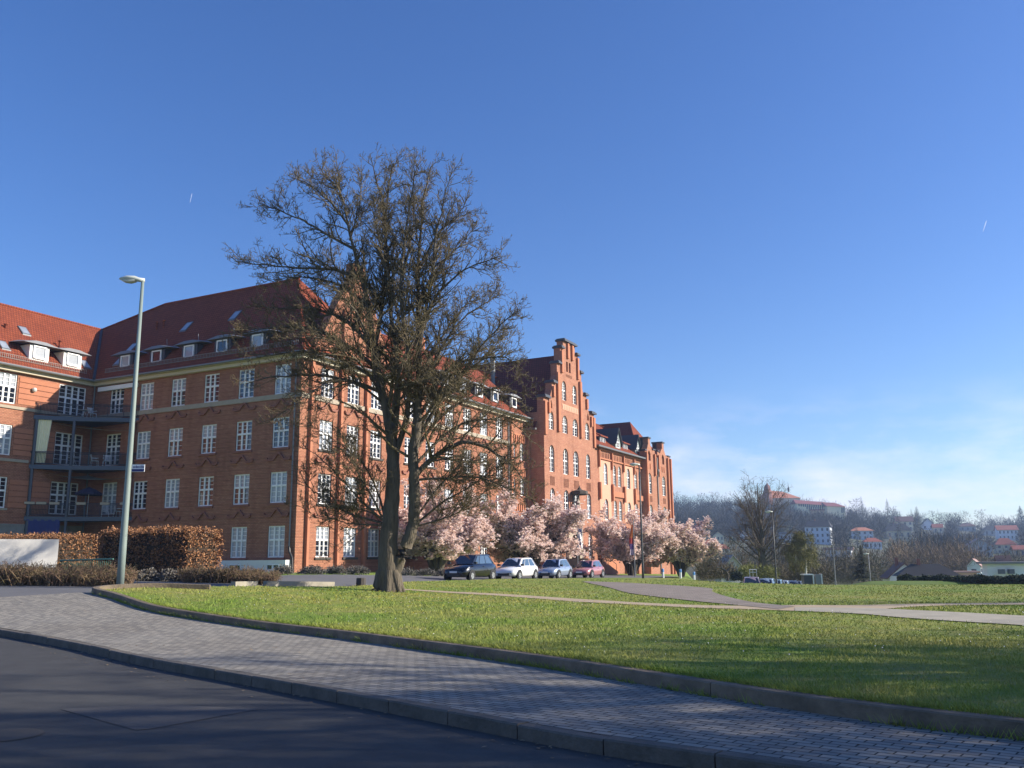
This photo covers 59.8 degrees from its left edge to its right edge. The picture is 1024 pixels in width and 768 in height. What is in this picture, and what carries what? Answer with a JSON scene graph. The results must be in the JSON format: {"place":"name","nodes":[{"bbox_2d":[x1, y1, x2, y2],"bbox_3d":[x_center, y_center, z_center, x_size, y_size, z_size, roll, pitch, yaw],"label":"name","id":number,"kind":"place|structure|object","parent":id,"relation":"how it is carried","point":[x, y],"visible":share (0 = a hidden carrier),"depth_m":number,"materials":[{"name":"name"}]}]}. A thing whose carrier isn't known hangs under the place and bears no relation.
{"place":"outdoors","nodes":[
{"label":"outdoors","id":0,"kind":"place"},
{"bbox_2d":[0,574,678,596],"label":"side street","id":1,"kind":"structure","parent":0,"point":[25,590],"depth_m":41.29,"materials":[{"name":"asphalt"}]},
{"bbox_2d":[0,554,150,586],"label":"heather bed","id":2,"kind":"object","parent":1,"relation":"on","point":[42,575],"visible":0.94,"depth_m":29.24,"materials":[{"name":"plant"}]},
{"bbox_2d":[116,275,144,583],"bbox_3d":[-12.689,1.427,29.352,1.296,10.390,0.366,0,-11,0],"label":"street lamp","id":3,"kind":"object","parent":1,"relation":"on","point":[130,468],"visible":0.99,"depth_m":29.15,"materials":[{"name":"grey"}]},
{"bbox_2d":[173,563,283,584],"bbox_3d":[-11.031,7.462,34.939,4.712,0.912,3.631,0,-11,0],"label":"heather bed","id":4,"kind":"object","parent":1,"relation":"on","point":[211,575],"visible":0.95,"depth_m":33.90,"materials":[{"name":"plant"}]},
{"bbox_2d":[444,554,495,579],"bbox_3d":[-2.657,11.634,56.411,2.074,1.694,4.270,-6,-12,26],"label":"parked car","id":5,"kind":"object","parent":1,"relation":"on","point":[470,566],"visible":0.91,"depth_m":55.68,"materials":[{"name":"black paint"}]},
{"bbox_2d":[495,557,537,578],"bbox_3d":[0.305,12.865,61.951,2.010,1.544,4.070,-6,-12,26],"label":"parked car","id":6,"kind":"object","parent":1,"relation":"on","point":[518,568],"visible":0.87,"depth_m":61.25,"materials":[{"name":"white paint"}]},
{"bbox_2d":[537,559,572,578],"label":"parked car","id":7,"kind":"object","parent":1,"relation":"on","point":[556,568],"visible":0.89,"depth_m":66.78,"materials":[{"name":"blue paint"}]},
{"bbox_2d":[572,560,604,577],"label":"parked car","id":8,"kind":"object","parent":1,"relation":"on","point":[589,568],"visible":0.95,"depth_m":72.40,"materials":[{"name":"red paint"}]},
{"bbox_2d":[629,521,635,576],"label":"flag pole","id":9,"kind":"object","parent":1,"relation":"on","point":[631,543],"visible":0.94,"depth_m":80.71,"materials":[{"name":"metal"}]},
{"bbox_2d":[0,628,683,767],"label":"road","id":10,"kind":"structure","parent":0,"point":[41,687],"depth_m":8.48,"materials":[{"name":"asphalt"}]},
{"bbox_2d":[0,728,43,740],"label":"manhole cover","id":11,"kind":"object","parent":10,"relation":"on","point":[13,734],"visible":1,"depth_m":8.47,"materials":[{"name":"metal"}]},
{"bbox_2d":[62,704,256,729],"bbox_3d":[-3.813,3.576,9.762,1.953,0.001,1.466,-11,-15,42],"label":"road patch","id":12,"kind":"object","parent":10,"relation":"on","point":[140,717],"visible":1,"depth_m":9.53,"materials":[{"name":"asphalt"}]},
{"bbox_2d":[26,605,1023,767],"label":"fallen leaves","id":13,"kind":"object","parent":10,"relation":"on","point":[433,701],"visible":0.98,"depth_m":9.99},
{"bbox_2d":[265,572,691,578],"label":"ground","id":14,"kind":"structure","parent":0,"point":[687,576],"depth_m":90.97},
{"bbox_2d":[0,539,58,569],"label":"concrete wall","id":15,"kind":"structure","parent":14,"relation":"on","point":[28,551],"depth_m":34.90,"materials":[{"name":"concrete"}]},
{"bbox_2d":[0,530,99,567],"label":"beech hedge","id":16,"kind":"object","parent":14,"relation":"on","point":[73,546],"visible":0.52,"depth_m":44.43,"materials":[{"name":"brown"}]},
{"bbox_2d":[135,567,158,580],"bbox_3d":[-14.432,7.583,35.195,1.101,0.722,1.109,0,-11,0],"label":"lavender bush","id":17,"kind":"object","parent":14,"relation":"on","point":[151,575],"visible":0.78,"depth_m":34.97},
{"bbox_2d":[95,523,226,577],"bbox_3d":[-15.835,7.628,39.938,6.079,2.707,2.578,-6,-13,28],"label":"beech hedge","id":18,"kind":"object","parent":14,"relation":"on","point":[166,547],"visible":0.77,"depth_m":38.98,"materials":[{"name":"brown"}]},
{"bbox_2d":[156,568,181,581],"bbox_3d":[-13.513,7.604,35.222,1.101,0.733,1.136,0,-11,0],"label":"lavender bush","id":19,"kind":"object","parent":14,"relation":"on","point":[168,575],"visible":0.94,"depth_m":34.98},
{"bbox_2d":[0,263,532,571],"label":"apartment building","id":20,"kind":"structure","parent":14,"relation":"on","point":[207,452],"depth_m":70.63,"materials":[{"name":"red"}]},
{"bbox_2d":[0,477,6,509],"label":"window","id":21,"kind":"structure","parent":20,"relation":"in","point":[3,480],"depth_m":67.91,"materials":[{"name":"white"}]},
{"bbox_2d":[0,424,11,454],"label":"window","id":22,"kind":"structure","parent":20,"relation":"in","point":[5,430],"depth_m":68.51,"materials":[{"name":"white"}]},
{"bbox_2d":[0,372,16,403],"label":"window","id":23,"kind":"structure","parent":20,"relation":"in","point":[8,381],"depth_m":69.08,"materials":[{"name":"white"}]},
{"bbox_2d":[34,419,51,462],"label":"curtain","id":24,"kind":"object","parent":20,"relation":"hanging from","point":[43,431],"visible":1,"depth_m":70.73,"materials":[{"name":"beige fabric"}]},
{"bbox_2d":[26,519,59,533],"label":"tarpaulin","id":25,"kind":"object","parent":20,"relation":"hanging from","point":[42,525],"visible":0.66,"depth_m":69.54,"materials":[{"name":"blue fabric"}]},
{"bbox_2d":[49,481,77,514],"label":"balcony door","id":26,"kind":"structure","parent":20,"relation":"in","point":[58,489],"depth_m":72.26,"materials":[{"name":"white"}]},
{"bbox_2d":[53,432,82,465],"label":"balcony door","id":27,"kind":"structure","parent":20,"relation":"in","point":[62,440],"depth_m":73.00,"materials":[{"name":"white"}]},
{"bbox_2d":[58,384,85,416],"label":"balcony door","id":28,"kind":"structure","parent":20,"relation":"in","point":[68,394],"depth_m":73.88,"materials":[{"name":"white"}]},
{"bbox_2d":[75,487,102,510],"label":"parasol","id":29,"kind":"object","parent":20,"relation":"on","point":[88,491],"visible":1,"depth_m":71.16,"materials":[{"name":"blue fabric"}]},
{"bbox_2d":[101,482,116,514],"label":"balcony door","id":30,"kind":"structure","parent":20,"relation":"in","point":[109,489],"depth_m":72.91,"materials":[{"name":"white"}]},
{"bbox_2d":[105,433,120,465],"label":"balcony door","id":31,"kind":"structure","parent":20,"relation":"in","point":[113,440],"depth_m":73.66,"materials":[{"name":"white"}]},
{"bbox_2d":[110,389,123,417],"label":"balcony door","id":32,"kind":"structure","parent":20,"relation":"in","point":[117,396],"depth_m":74.44,"materials":[{"name":"white"}]},
{"bbox_2d":[130,481,146,511],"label":"window","id":33,"kind":"structure","parent":20,"relation":"in","point":[140,487],"depth_m":71.24,"materials":[{"name":"white"}]},
{"bbox_2d":[133,431,150,461],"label":"window","id":34,"kind":"structure","parent":20,"relation":"in","point":[143,444],"depth_m":72.02,"materials":[{"name":"white"}]},
{"bbox_2d":[140,382,153,409],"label":"window","id":35,"kind":"structure","parent":20,"relation":"in","point":[147,389],"depth_m":72.81,"materials":[{"name":"white"}]},
{"bbox_2d":[161,479,179,509],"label":"window","id":36,"kind":"structure","parent":20,"relation":"in","point":[172,485],"depth_m":69.61,"materials":[{"name":"white"}]},
{"bbox_2d":[165,428,182,458],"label":"window","id":37,"kind":"structure","parent":20,"relation":"in","point":[176,434],"depth_m":70.39,"materials":[{"name":"white"}]},
{"bbox_2d":[171,378,185,406],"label":"window","id":38,"kind":"structure","parent":20,"relation":"in","point":[179,385],"depth_m":71.19,"materials":[{"name":"white"}]},
{"bbox_2d":[195,476,213,508],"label":"window","id":39,"kind":"structure","parent":20,"relation":"in","point":[205,499],"depth_m":67.96,"materials":[{"name":"white"}]},
{"bbox_2d":[198,424,216,455],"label":"window","id":40,"kind":"structure","parent":20,"relation":"in","point":[208,447],"depth_m":68.75,"materials":[{"name":"white"}]},
{"bbox_2d":[204,373,219,402],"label":"window","id":41,"kind":"structure","parent":20,"relation":"in","point":[212,380],"depth_m":69.54,"materials":[{"name":"white"}]},
{"bbox_2d":[227,527,246,559],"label":"window","id":42,"kind":"structure","parent":20,"relation":"in","point":[239,534],"depth_m":65.58,"materials":[{"name":"white"}]},
{"bbox_2d":[230,474,249,506],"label":"window","id":43,"kind":"structure","parent":20,"relation":"in","point":[241,482],"depth_m":66.34,"materials":[{"name":"white"}]},
{"bbox_2d":[233,421,251,453],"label":"window","id":44,"kind":"structure","parent":20,"relation":"in","point":[244,428],"depth_m":67.10,"materials":[{"name":"white"}]},
{"bbox_2d":[239,368,254,398],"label":"window","id":45,"kind":"structure","parent":20,"relation":"in","point":[244,392],"depth_m":67.93,"materials":[{"name":"white"}]},
{"bbox_2d":[264,526,284,559],"bbox_3d":[-16.930,11.397,63.871,1.830,2.410,0.290,-6,-12,27],"label":"window","id":46,"kind":"structure","parent":20,"relation":"in","point":[276,533],"depth_m":63.95,"materials":[{"name":"white"}]},
{"bbox_2d":[267,471,286,505],"bbox_3d":[-16.962,7.580,64.622,1.830,2.410,0.290,-6,-12,27],"label":"window","id":47,"kind":"structure","parent":20,"relation":"in","point":[278,479],"depth_m":64.71,"materials":[{"name":"white"}]},
{"bbox_2d":[269,417,289,450],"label":"window","id":48,"kind":"structure","parent":20,"relation":"in","point":[280,439],"depth_m":65.44,"materials":[{"name":"white"}]},
{"bbox_2d":[275,364,290,393],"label":"window","id":49,"kind":"structure","parent":20,"relation":"in","point":[282,381],"depth_m":66.31,"materials":[{"name":"white"}]},
{"bbox_2d":[314,526,331,559],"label":"window","id":50,"kind":"structure","parent":20,"relation":"in","point":[322,536],"depth_m":65.79,"materials":[{"name":"white"}]},
{"bbox_2d":[318,420,333,453],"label":"window","id":51,"kind":"structure","parent":20,"relation":"in","point":[327,427],"depth_m":67.29,"materials":[{"name":"white"}]},
{"bbox_2d":[342,527,357,558],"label":"window","id":52,"kind":"structure","parent":20,"relation":"in","point":[349,552],"depth_m":68.60,"materials":[{"name":"white"}]},
{"bbox_2d":[348,377,358,404],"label":"window","id":53,"kind":"structure","parent":20,"relation":"in","point":[353,394],"depth_m":70.95,"materials":[{"name":"white"}]},
{"bbox_2d":[367,528,378,558],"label":"window","id":54,"kind":"structure","parent":20,"relation":"in","point":[373,534],"depth_m":71.29,"materials":[{"name":"white"}]},
{"bbox_2d":[369,480,381,509],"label":"window","id":55,"kind":"structure","parent":20,"relation":"in","point":[373,506],"depth_m":72.10,"materials":[{"name":"white"}]},
{"bbox_2d":[369,430,383,460],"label":"window","id":56,"kind":"structure","parent":20,"relation":"in","point":[377,441],"depth_m":72.82,"materials":[{"name":"white"}]},
{"bbox_2d":[274,564,294,574],"bbox_3d":[-14.125,11.444,54.838,1.368,0.719,1.454,-4,-12,17],"label":"lavender bush","id":57,"kind":"object","parent":14,"relation":"on","point":[286,569],"visible":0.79,"depth_m":54.58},
{"bbox_2d":[263,581,334,586],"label":"wall","id":58,"kind":"structure","parent":14,"relation":"on","point":[289,583],"depth_m":32.65,"materials":[{"name":"concrete"}]},
{"bbox_2d":[296,564,327,574],"bbox_3d":[-12.666,11.863,56.841,1.842,0.696,1.965,-4,-12,16],"label":"lavender bush","id":59,"kind":"object","parent":14,"relation":"on","point":[315,570],"visible":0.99,"depth_m":56.49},
{"bbox_2d":[325,563,348,574],"bbox_3d":[-11.521,12.147,58.302,1.686,0.793,1.704,0,-11,0],"label":"lavender bush","id":60,"kind":"object","parent":14,"relation":"on","point":[338,569],"visible":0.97,"depth_m":57.99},
{"bbox_2d":[345,565,370,574],"bbox_3d":[-10.399,12.490,59.732,1.895,0.750,1.851,0,-11,0],"label":"lavender bush","id":61,"kind":"object","parent":14,"relation":"on","point":[361,569],"visible":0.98,"depth_m":59.45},
{"bbox_2d":[217,142,549,591],"bbox_3d":[-5.307,-1.199,34.058,13.378,18.176,8.237,0,-11,0],"label":"bare tree","id":62,"kind":"object","parent":14,"relation":"on","point":[402,332],"visible":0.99,"depth_m":33.45,"materials":[{"name":"brown plant"}]},
{"bbox_2d":[0,628,845,767],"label":"kerb","id":63,"kind":"structure","parent":14,"relation":"on","point":[672,754],"depth_m":8.54,"materials":[{"name":"concrete"}]},
{"bbox_2d":[414,567,437,575],"bbox_3d":[-6.306,13.671,64.587,1.842,0.738,1.841,0,-11,0],"label":"lavender bush","id":64,"kind":"object","parent":14,"relation":"on","point":[423,572],"visible":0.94,"depth_m":64.22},
{"bbox_2d":[378,478,500,570],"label":"magnolia tree","id":65,"kind":"object","parent":14,"relation":"on","point":[452,539],"visible":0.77,"depth_m":70.54,"materials":[{"name":"pink plant"}]},
{"bbox_2d":[463,480,590,566],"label":"magnolia tree","id":66,"kind":"object","parent":14,"relation":"on","point":[542,535],"visible":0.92,"depth_m":76.25,"materials":[{"name":"pink plant"}]},
{"bbox_2d":[92,583,1023,739],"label":"lawn edging","id":67,"kind":"object","parent":14,"relation":"on","point":[831,705],"visible":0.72,"depth_m":9.97,"materials":[{"name":"concrete"}]},
{"bbox_2d":[477,338,676,574],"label":"gabled building","id":68,"kind":"structure","parent":14,"relation":"on","point":[588,460],"depth_m":106.13,"materials":[{"name":"brick"}]},
{"bbox_2d":[581,503,678,575],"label":"magnolia tree","id":69,"kind":"object","parent":14,"relation":"on","point":[611,538],"visible":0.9,"depth_m":92.84,"materials":[{"name":"pink plant"}]},
{"bbox_2d":[629,463,643,577],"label":"street lamp","id":70,"kind":"object","parent":14,"relation":"on","point":[642,558],"visible":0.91,"depth_m":65.19,"materials":[{"name":"grey"}]},
{"bbox_2d":[644,512,724,576],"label":"magnolia tree","id":71,"kind":"object","parent":14,"relation":"on","point":[689,547],"visible":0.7,"depth_m":100.12,"materials":[{"name":"pink plant"}]},
{"bbox_2d":[693,556,738,580],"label":"brambles","id":72,"kind":"object","parent":14,"relation":"on","point":[707,570],"visible":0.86,"depth_m":101.20,"materials":[{"name":"plant"}]},
{"bbox_2d":[715,555,742,582],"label":"barn","id":73,"kind":"structure","parent":14,"relation":"on","point":[736,560],"depth_m":147.00,"materials":[{"name":"grey"}]},
{"bbox_2d":[737,561,780,578],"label":"spring bushes","id":74,"kind":"object","parent":14,"relation":"on","point":[766,571],"visible":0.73,"depth_m":91.18,"materials":[{"name":"plant"}]},
{"bbox_2d":[727,470,797,573],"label":"beech tree","id":75,"kind":"object","parent":14,"relation":"on","point":[759,539],"visible":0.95,"depth_m":102.20,"materials":[{"name":"brown plant"}]},
{"bbox_2d":[780,541,813,579],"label":"birch tree","id":76,"kind":"object","parent":14,"relation":"on","point":[788,550],"visible":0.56,"depth_m":105.40,"materials":[{"name":"green plant"}]},
{"bbox_2d":[785,529,820,573],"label":"birch tree","id":77,"kind":"object","parent":14,"relation":"on","point":[798,540],"visible":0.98,"depth_m":101.77,"materials":[{"name":"green plant"}]},
{"bbox_2d":[776,559,836,584],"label":"brambles","id":78,"kind":"object","parent":14,"relation":"on","point":[827,577],"visible":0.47,"depth_m":107.77,"materials":[{"name":"plant"}]},
{"bbox_2d":[821,555,887,584],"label":"wood edge","id":79,"kind":"object","parent":14,"relation":"on","point":[847,578],"visible":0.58,"depth_m":151.20,"materials":[{"name":"plant"}]},
{"bbox_2d":[848,545,880,581],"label":"yew tree","id":80,"kind":"object","parent":14,"relation":"on","point":[862,572],"visible":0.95,"depth_m":109.24,"materials":[{"name":"green plant"}]},
{"bbox_2d":[879,557,907,580],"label":"house","id":81,"kind":"structure","parent":14,"relation":"on","point":[897,566],"depth_m":134.23,"materials":[{"name":"white"}]},
{"bbox_2d":[892,559,959,576],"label":"house","id":82,"kind":"structure","parent":14,"relation":"on","point":[917,569],"depth_m":125.91,"materials":[{"name":"grey"}]},
{"bbox_2d":[976,562,1023,576],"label":"flat building","id":83,"kind":"structure","parent":14,"relation":"on","point":[1003,569],"depth_m":115.96,"materials":[{"name":"white"}]},
{"bbox_2d":[0,592,1023,767],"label":"pavement","id":84,"kind":"structure","parent":0,"point":[589,703],"depth_m":10.11,"materials":[{"name":"stone"}]},
{"bbox_2d":[90,591,1023,740],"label":"weeds","id":85,"kind":"object","parent":84,"relation":"on","point":[570,671],"visible":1,"depth_m":11.88,"materials":[{"name":"plant"}]},
{"bbox_2d":[0,0,1023,529],"label":"sky","id":86,"kind":"structure","parent":0,"point":[782,239],"materials":[{"name":"blue"}]},
{"bbox_2d":[102,578,1023,717],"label":"lawn","id":87,"kind":"structure","parent":0,"point":[517,628],"depth_m":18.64,"materials":[{"name":"plant"}]},
{"bbox_2d":[178,584,1023,654],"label":"daisies","id":88,"kind":"object","parent":87,"relation":"on","point":[616,623],"visible":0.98,"depth_m":20.68,"materials":[{"name":"white"}]},
{"bbox_2d":[584,581,792,608],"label":"paved path","id":89,"kind":"structure","parent":0,"point":[702,594],"depth_m":35.60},
{"bbox_2d":[405,589,1023,611],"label":"sand path","id":90,"kind":"structure","parent":0,"point":[885,606],"depth_m":25.47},
{"bbox_2d":[686,510,1020,584],"bbox_3d":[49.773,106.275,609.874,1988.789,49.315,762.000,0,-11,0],"label":"hill","id":91,"kind":"structure","parent":0,"point":[690,571],"depth_m":402.42,"materials":[{"name":"plant"}]},
{"bbox_2d":[759,483,799,510],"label":"hilltop church","id":92,"kind":"structure","parent":91,"relation":"on","point":[790,497],"depth_m":665.52,"materials":[{"name":"orange"}]},
{"bbox_2d":[790,500,823,516],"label":"monastery wing","id":93,"kind":"structure","parent":91,"relation":"on","point":[802,504],"depth_m":634.99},
{"bbox_2d":[803,519,831,544],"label":"villa","id":94,"kind":"object","parent":91,"relation":"on","point":[819,528],"visible":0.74,"depth_m":419.12,"materials":[{"name":"white"}]},
{"bbox_2d":[822,502,845,517],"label":"monastery corner","id":95,"kind":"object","parent":91,"relation":"on","point":[835,508],"visible":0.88,"depth_m":628.48,"materials":[{"name":"beige"}]},
{"bbox_2d":[673,493,1023,562],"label":"wood","id":96,"kind":"object","parent":91,"relation":"on","point":[722,514],"visible":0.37,"depth_m":497.06,"materials":[{"name":"plant"}]},
{"bbox_2d":[676,505,1020,558],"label":"greenery","id":97,"kind":"object","parent":91,"relation":"on","point":[785,529],"visible":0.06,"depth_m":452.85,"materials":[{"name":"green plant"}]},
{"bbox_2d":[849,527,874,539],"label":"house","id":98,"kind":"structure","parent":91,"relation":"on","point":[863,532],"depth_m":489.61,"materials":[{"name":"white"}]},
{"bbox_2d":[861,538,882,549],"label":"house","id":99,"kind":"structure","parent":91,"relation":"on","point":[874,540],"depth_m":411.05,"materials":[{"name":"white"}]},
{"bbox_2d":[883,522,911,540],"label":"villa","id":100,"kind":"object","parent":91,"relation":"on","point":[907,531],"visible":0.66,"depth_m":523.61,"materials":[{"name":"beige"}]},
{"bbox_2d":[893,516,913,531],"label":"house","id":101,"kind":"structure","parent":91,"relation":"on","point":[908,521],"depth_m":637.88,"materials":[{"name":"beige"}]},
{"bbox_2d":[965,538,992,556],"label":"house","id":102,"kind":"structure","parent":91,"relation":"on","point":[984,545],"depth_m":369.23,"materials":[{"name":"grey"}]},
{"bbox_2d":[993,538,1017,553],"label":"house","id":103,"kind":"structure","parent":91,"relation":"on","point":[1004,543],"depth_m":410.69,"materials":[{"name":"beige"}]},
{"bbox_2d":[993,525,1018,540],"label":"house","id":104,"kind":"structure","parent":91,"relation":"on","point":[1006,531],"depth_m":593.74,"materials":[{"name":"white"}]},
{"bbox_2d":[795,607,1023,624],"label":"gravel path","id":105,"kind":"structure","parent":0,"point":[974,617],"depth_m":19.86,"materials":[{"name":"gravel"}]},
{"bbox_2d":[851,581,976,584],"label":"grass bank","id":106,"kind":"structure","parent":0,"point":[912,582],"depth_m":68.79,"materials":[{"name":"plant"}]},
{"bbox_2d":[897,573,1023,584],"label":"clipped hedge","id":107,"kind":"object","parent":106,"relation":"on","point":[978,578],"visible":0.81,"depth_m":68.73,"materials":[{"name":"green"}]},
{"label":"valley","id":108,"kind":"structure","parent":0,"visible":0},
{"bbox_2d":[694,536,891,584],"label":"wood edge","id":109,"kind":"object","parent":108,"relation":"on","point":[847,557],"visible":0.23,"depth_m":161.16,"materials":[{"name":"plant"}]},
{"bbox_2d":[874,533,997,572],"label":"wood edge","id":110,"kind":"object","parent":108,"relation":"on","point":[958,560],"visible":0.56,"depth_m":195.02,"materials":[{"name":"plant"}]},
{"bbox_2d":[965,559,982,574],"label":"house","id":111,"kind":"structure","parent":108,"relation":"on","point":[975,567],"depth_m":185.97,"materials":[{"name":"white"}]},
{"bbox_2d":[967,547,1023,563],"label":"wood edge","id":112,"kind":"object","parent":108,"relation":"on","point":[1013,559],"visible":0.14,"depth_m":197.68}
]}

